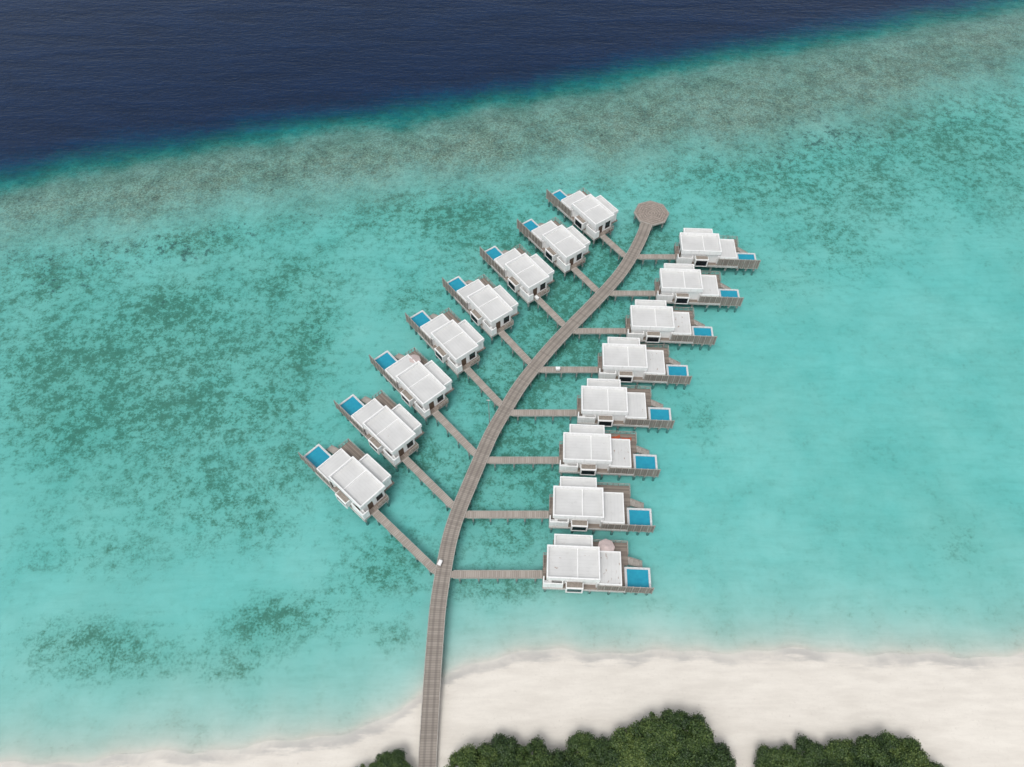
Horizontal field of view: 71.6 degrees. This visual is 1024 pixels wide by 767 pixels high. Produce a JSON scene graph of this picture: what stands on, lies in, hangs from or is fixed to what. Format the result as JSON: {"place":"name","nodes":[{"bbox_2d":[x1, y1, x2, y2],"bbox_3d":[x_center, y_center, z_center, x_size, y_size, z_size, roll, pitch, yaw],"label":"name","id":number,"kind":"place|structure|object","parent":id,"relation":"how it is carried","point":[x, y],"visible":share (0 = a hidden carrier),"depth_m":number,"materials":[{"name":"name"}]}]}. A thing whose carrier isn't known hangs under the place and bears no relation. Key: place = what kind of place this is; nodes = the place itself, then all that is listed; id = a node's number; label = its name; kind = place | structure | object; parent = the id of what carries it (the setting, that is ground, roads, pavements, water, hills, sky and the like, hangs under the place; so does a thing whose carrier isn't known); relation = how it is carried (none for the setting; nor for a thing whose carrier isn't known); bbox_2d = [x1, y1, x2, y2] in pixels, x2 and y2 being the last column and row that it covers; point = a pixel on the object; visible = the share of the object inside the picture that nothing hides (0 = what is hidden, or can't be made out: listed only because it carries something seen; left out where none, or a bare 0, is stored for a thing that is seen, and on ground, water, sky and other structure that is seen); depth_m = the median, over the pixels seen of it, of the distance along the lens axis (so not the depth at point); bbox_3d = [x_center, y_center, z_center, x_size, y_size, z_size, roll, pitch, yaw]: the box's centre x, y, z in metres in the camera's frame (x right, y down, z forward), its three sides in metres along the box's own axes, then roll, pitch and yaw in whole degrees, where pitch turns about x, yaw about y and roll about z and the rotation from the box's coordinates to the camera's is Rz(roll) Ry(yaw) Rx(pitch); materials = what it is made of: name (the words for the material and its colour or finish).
{"place":"outdoors","nodes":[
{"label":"outdoors","id":0,"kind":"place"},
{"bbox_2d":[0,0,1015,181],"bbox_3d":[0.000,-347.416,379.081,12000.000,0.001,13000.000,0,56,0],"label":"water","id":1,"kind":"structure","parent":0,"point":[82,80],"depth_m":211.12,"materials":[{"name":"blue liquid"}]},
{"bbox_2d":[298,439,393,525],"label":"overwater villa","id":2,"kind":"object","parent":1,"relation":"in","point":[357,481],"visible":0.98,"depth_m":128.07,"materials":[{"name":"concrete"}]},
{"bbox_2d":[333,390,423,471],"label":"overwater villa","id":3,"kind":"object","parent":1,"relation":"in","point":[389,429],"visible":0.99,"depth_m":134.06,"materials":[{"name":"paint"}]},
{"bbox_2d":[371,509,437,575],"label":"side walkway","id":4,"kind":"structure","parent":1,"relation":"in","point":[416,552],"depth_m":124.02,"materials":[{"name":"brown wood"}]},
{"bbox_2d":[369,347,453,424],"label":"overwater villa","id":5,"kind":"object","parent":1,"relation":"in","point":[423,387],"visible":0.99,"depth_m":139.78,"materials":[{"name":"paint"}]},
{"bbox_2d":[409,354,420,362],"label":"beach umbrella","id":6,"kind":"object","parent":5,"relation":"on","point":[416,358],"visible":0.47,"depth_m":143.25,"materials":[{"name":"beige fabric"}]},
{"bbox_2d":[402,456,453,510],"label":"side walkway","id":7,"kind":"structure","parent":1,"relation":"in","point":[431,485],"depth_m":130.27,"materials":[{"name":"brown wood"}]},
{"bbox_2d":[405,308,485,381],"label":"overwater villa","id":8,"kind":"object","parent":1,"relation":"in","point":[452,341],"visible":1,"depth_m":145.62,"materials":[{"name":"paint"}]},
{"bbox_2d":[432,410,475,459],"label":"side walkway","id":9,"kind":"structure","parent":1,"relation":"in","point":[453,431],"depth_m":136.20,"materials":[{"name":"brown wood"}]},
{"bbox_2d":[442,274,518,344],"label":"overwater villa","id":10,"kind":"object","parent":1,"relation":"in","point":[487,305],"visible":0.99,"depth_m":150.92,"materials":[{"name":"paint"}]},
{"bbox_2d":[464,367,501,410],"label":"side walkway","id":11,"kind":"structure","parent":1,"relation":"in","point":[483,386],"depth_m":142.20,"materials":[{"name":"brown wood"}]},
{"bbox_2d":[451,570,542,583],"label":"side walkway","id":12,"kind":"structure","parent":1,"relation":"in","point":[496,574],"depth_m":120.63,"materials":[{"name":"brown wood"}]},
{"bbox_2d":[464,511,548,524],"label":"side walkway","id":13,"kind":"structure","parent":1,"relation":"in","point":[507,515],"depth_m":126.74,"materials":[{"name":"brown wood"}]},
{"bbox_2d":[498,330,531,369],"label":"side walkway","id":14,"kind":"structure","parent":1,"relation":"in","point":[515,347],"depth_m":147.78,"materials":[{"name":"brown wood"}]},
{"bbox_2d":[480,244,554,310],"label":"overwater villa","id":15,"kind":"object","parent":1,"relation":"in","point":[524,275],"visible":0.99,"depth_m":156.14,"materials":[{"name":"paint"}]},
{"bbox_2d":[487,457,558,470],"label":"side walkway","id":16,"kind":"structure","parent":1,"relation":"in","point":[552,461],"depth_m":132.80,"materials":[{"name":"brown wood"}]},
{"bbox_2d":[510,409,576,423],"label":"side walkway","id":17,"kind":"structure","parent":1,"relation":"in","point":[535,413],"depth_m":138.69,"materials":[{"name":"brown wood"}]},
{"bbox_2d":[534,296,564,331],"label":"side walkway","id":18,"kind":"structure","parent":1,"relation":"in","point":[550,311],"depth_m":153.16,"materials":[{"name":"brown wood"}]},
{"bbox_2d":[517,217,589,280],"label":"overwater villa","id":19,"kind":"object","parent":1,"relation":"in","point":[562,248],"visible":0.97,"depth_m":161.09,"materials":[{"name":"paint"}]},
{"bbox_2d":[539,367,597,380],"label":"side walkway","id":20,"kind":"structure","parent":1,"relation":"in","point":[576,370],"depth_m":144.44,"materials":[{"name":"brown wood"}]},
{"bbox_2d":[546,187,618,247],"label":"overwater villa","id":21,"kind":"object","parent":1,"relation":"in","point":[591,216],"visible":0.98,"depth_m":166.82,"materials":[{"name":"paint"}]},
{"bbox_2d":[571,266,598,297],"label":"side walkway","id":22,"kind":"structure","parent":1,"relation":"in","point":[589,283],"depth_m":158.47,"materials":[{"name":"brown wood"}]},
{"bbox_2d":[542,534,653,595],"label":"overwater villa","id":23,"kind":"object","parent":1,"relation":"in","point":[573,563],"visible":0.95,"depth_m":119.22,"materials":[{"name":"concrete"}]},
{"bbox_2d":[598,539,614,550],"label":"beach umbrella","id":24,"kind":"object","parent":23,"relation":"on","point":[605,545],"visible":0.7,"depth_m":121.22,"materials":[{"name":"beige fabric"}]},
{"bbox_2d":[573,328,625,342],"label":"side walkway","id":25,"kind":"structure","parent":1,"relation":"in","point":[599,331],"depth_m":150.07,"materials":[{"name":"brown wood"}]},
{"bbox_2d":[549,476,654,535],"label":"overwater villa","id":26,"kind":"object","parent":1,"relation":"in","point":[584,504],"visible":0.99,"depth_m":125.28,"materials":[{"name":"concrete"}]},
{"bbox_2d":[559,424,660,480],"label":"overwater villa","id":27,"kind":"object","parent":1,"relation":"in","point":[591,450],"visible":0.99,"depth_m":131.32,"materials":[{"name":"concrete"}]},
{"bbox_2d":[600,234,625,263],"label":"side walkway","id":28,"kind":"structure","parent":1,"relation":"in","point":[613,246],"depth_m":164.34,"materials":[{"name":"brown wood"}]},
{"bbox_2d":[577,378,674,432],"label":"overwater villa","id":29,"kind":"object","parent":1,"relation":"in","point":[608,402],"visible":0.97,"depth_m":137.07,"materials":[{"name":"paint"}]},
{"bbox_2d":[609,291,655,304],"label":"side walkway","id":30,"kind":"structure","parent":1,"relation":"in","point":[632,294],"depth_m":155.84,"materials":[{"name":"brown wood"}]},
{"bbox_2d":[597,337,691,389],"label":"overwater villa","id":31,"kind":"object","parent":1,"relation":"in","point":[627,359],"visible":0.96,"depth_m":142.77,"materials":[{"name":"paint"}]},
{"bbox_2d":[637,254,675,268],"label":"side walkway","id":32,"kind":"structure","parent":1,"relation":"in","point":[657,257],"depth_m":162.06,"materials":[{"name":"brown wood"}]},
{"bbox_2d":[625,299,716,350],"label":"overwater villa","id":33,"kind":"object","parent":1,"relation":"in","point":[653,321],"visible":0.94,"depth_m":148.31,"materials":[{"name":"paint"}]},
{"bbox_2d":[654,263,743,312],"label":"overwater villa","id":34,"kind":"object","parent":1,"relation":"in","point":[676,283],"visible":0.94,"depth_m":154.11,"materials":[{"name":"paint"}]},
{"bbox_2d":[674,228,760,275],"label":"overwater villa","id":35,"kind":"object","parent":1,"relation":"in","point":[700,247],"visible":0.94,"depth_m":160.20,"materials":[{"name":"paint"}]},
{"bbox_2d":[0,0,1023,766],"bbox_3d":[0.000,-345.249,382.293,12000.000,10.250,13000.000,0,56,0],"label":"ground","id":36,"kind":"structure","parent":0,"point":[202,564],"depth_m":140.75,"materials":[{"name":"teal liquid"}]},
{"bbox_2d":[355,761,374,766],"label":"beach bush","id":37,"kind":"object","parent":36,"relation":"on","point":[363,765],"visible":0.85,"depth_m":103.86,"materials":[{"name":"green plant"}]},
{"bbox_2d":[371,748,412,766],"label":"beach bush","id":38,"kind":"object","parent":36,"relation":"on","point":[395,758],"visible":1,"depth_m":103.43,"materials":[{"name":"green plant"}]},
{"bbox_2d":[444,740,497,766],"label":"beach bush","id":39,"kind":"object","parent":36,"relation":"on","point":[468,756],"visible":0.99,"depth_m":102.75,"materials":[{"name":"green plant"}]},
{"bbox_2d":[476,732,528,766],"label":"beach bush","id":40,"kind":"object","parent":36,"relation":"on","point":[503,746],"visible":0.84,"depth_m":103.58,"materials":[{"name":"green plant"}]},
{"bbox_2d":[503,735,557,766],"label":"beach bush","id":41,"kind":"object","parent":36,"relation":"on","point":[541,755],"visible":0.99,"depth_m":102.43,"materials":[{"name":"green plant"}]},
{"bbox_2d":[418,222,651,766],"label":"boardwalk","id":42,"kind":"structure","parent":36,"relation":"on","point":[428,738],"depth_m":128.31,"materials":[{"name":"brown wood"}]},
{"bbox_2d":[549,747,582,766],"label":"beach bush","id":43,"kind":"object","parent":36,"relation":"on","point":[558,757],"visible":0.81,"depth_m":102.62,"materials":[{"name":"green plant"}]},
{"bbox_2d":[563,730,610,766],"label":"beach bush","id":44,"kind":"object","parent":36,"relation":"on","point":[582,743],"visible":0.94,"depth_m":103.66,"materials":[{"name":"green plant"}]},
{"bbox_2d":[591,734,629,766],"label":"beach bush","id":45,"kind":"object","parent":36,"relation":"on","point":[613,758],"visible":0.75,"depth_m":102.99,"materials":[{"name":"green plant"}]},
{"bbox_2d":[608,724,655,766],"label":"beach bush","id":46,"kind":"object","parent":36,"relation":"on","point":[629,753],"visible":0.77,"depth_m":103.23,"materials":[{"name":"green plant"}]},
{"bbox_2d":[633,200,668,234],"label":"octagonal platform","id":47,"kind":"structure","parent":36,"relation":"on","point":[652,213],"depth_m":169.91,"materials":[{"name":"wood"}]},
{"bbox_2d":[628,708,689,766],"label":"beach bush","id":48,"kind":"object","parent":36,"relation":"on","point":[654,732],"visible":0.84,"depth_m":103.56,"materials":[{"name":"green plant"}]},
{"bbox_2d":[659,709,715,766],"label":"beach bush","id":49,"kind":"object","parent":36,"relation":"on","point":[697,738],"visible":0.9,"depth_m":103.02,"materials":[{"name":"green plant"}]},
{"bbox_2d":[687,740,736,766],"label":"beach bush","id":50,"kind":"object","parent":36,"relation":"on","point":[722,755],"visible":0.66,"depth_m":102.06,"materials":[{"name":"green plant"}]},
{"bbox_2d":[753,743,803,766],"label":"beach bush","id":51,"kind":"object","parent":36,"relation":"on","point":[767,756],"visible":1,"depth_m":103.46,"materials":[{"name":"green plant"}]},
{"bbox_2d":[793,733,831,766],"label":"beach bush","id":52,"kind":"object","parent":36,"relation":"on","point":[813,754],"visible":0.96,"depth_m":103.72,"materials":[{"name":"green plant"}]},
{"bbox_2d":[816,759,848,766],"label":"beach bush","id":53,"kind":"object","parent":36,"relation":"on","point":[836,763],"visible":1,"depth_m":102.04,"materials":[{"name":"green plant"}]},
{"bbox_2d":[824,737,872,766],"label":"beach bush","id":54,"kind":"object","parent":36,"relation":"on","point":[836,749],"visible":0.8,"depth_m":103.48,"materials":[{"name":"green plant"}]},
{"bbox_2d":[848,729,906,766],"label":"beach bush","id":55,"kind":"object","parent":36,"relation":"on","point":[865,749],"visible":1,"depth_m":102.60,"materials":[{"name":"green plant"}]},
{"bbox_2d":[887,735,937,766],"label":"beach bush","id":56,"kind":"object","parent":36,"relation":"on","point":[913,754],"visible":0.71,"depth_m":102.81,"materials":[{"name":"green plant"}]},
{"bbox_2d":[930,761,943,766],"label":"beach bush","id":57,"kind":"object","parent":36,"relation":"on","point":[940,764],"visible":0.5,"depth_m":102.58,"materials":[{"name":"green plant"}]}
]}

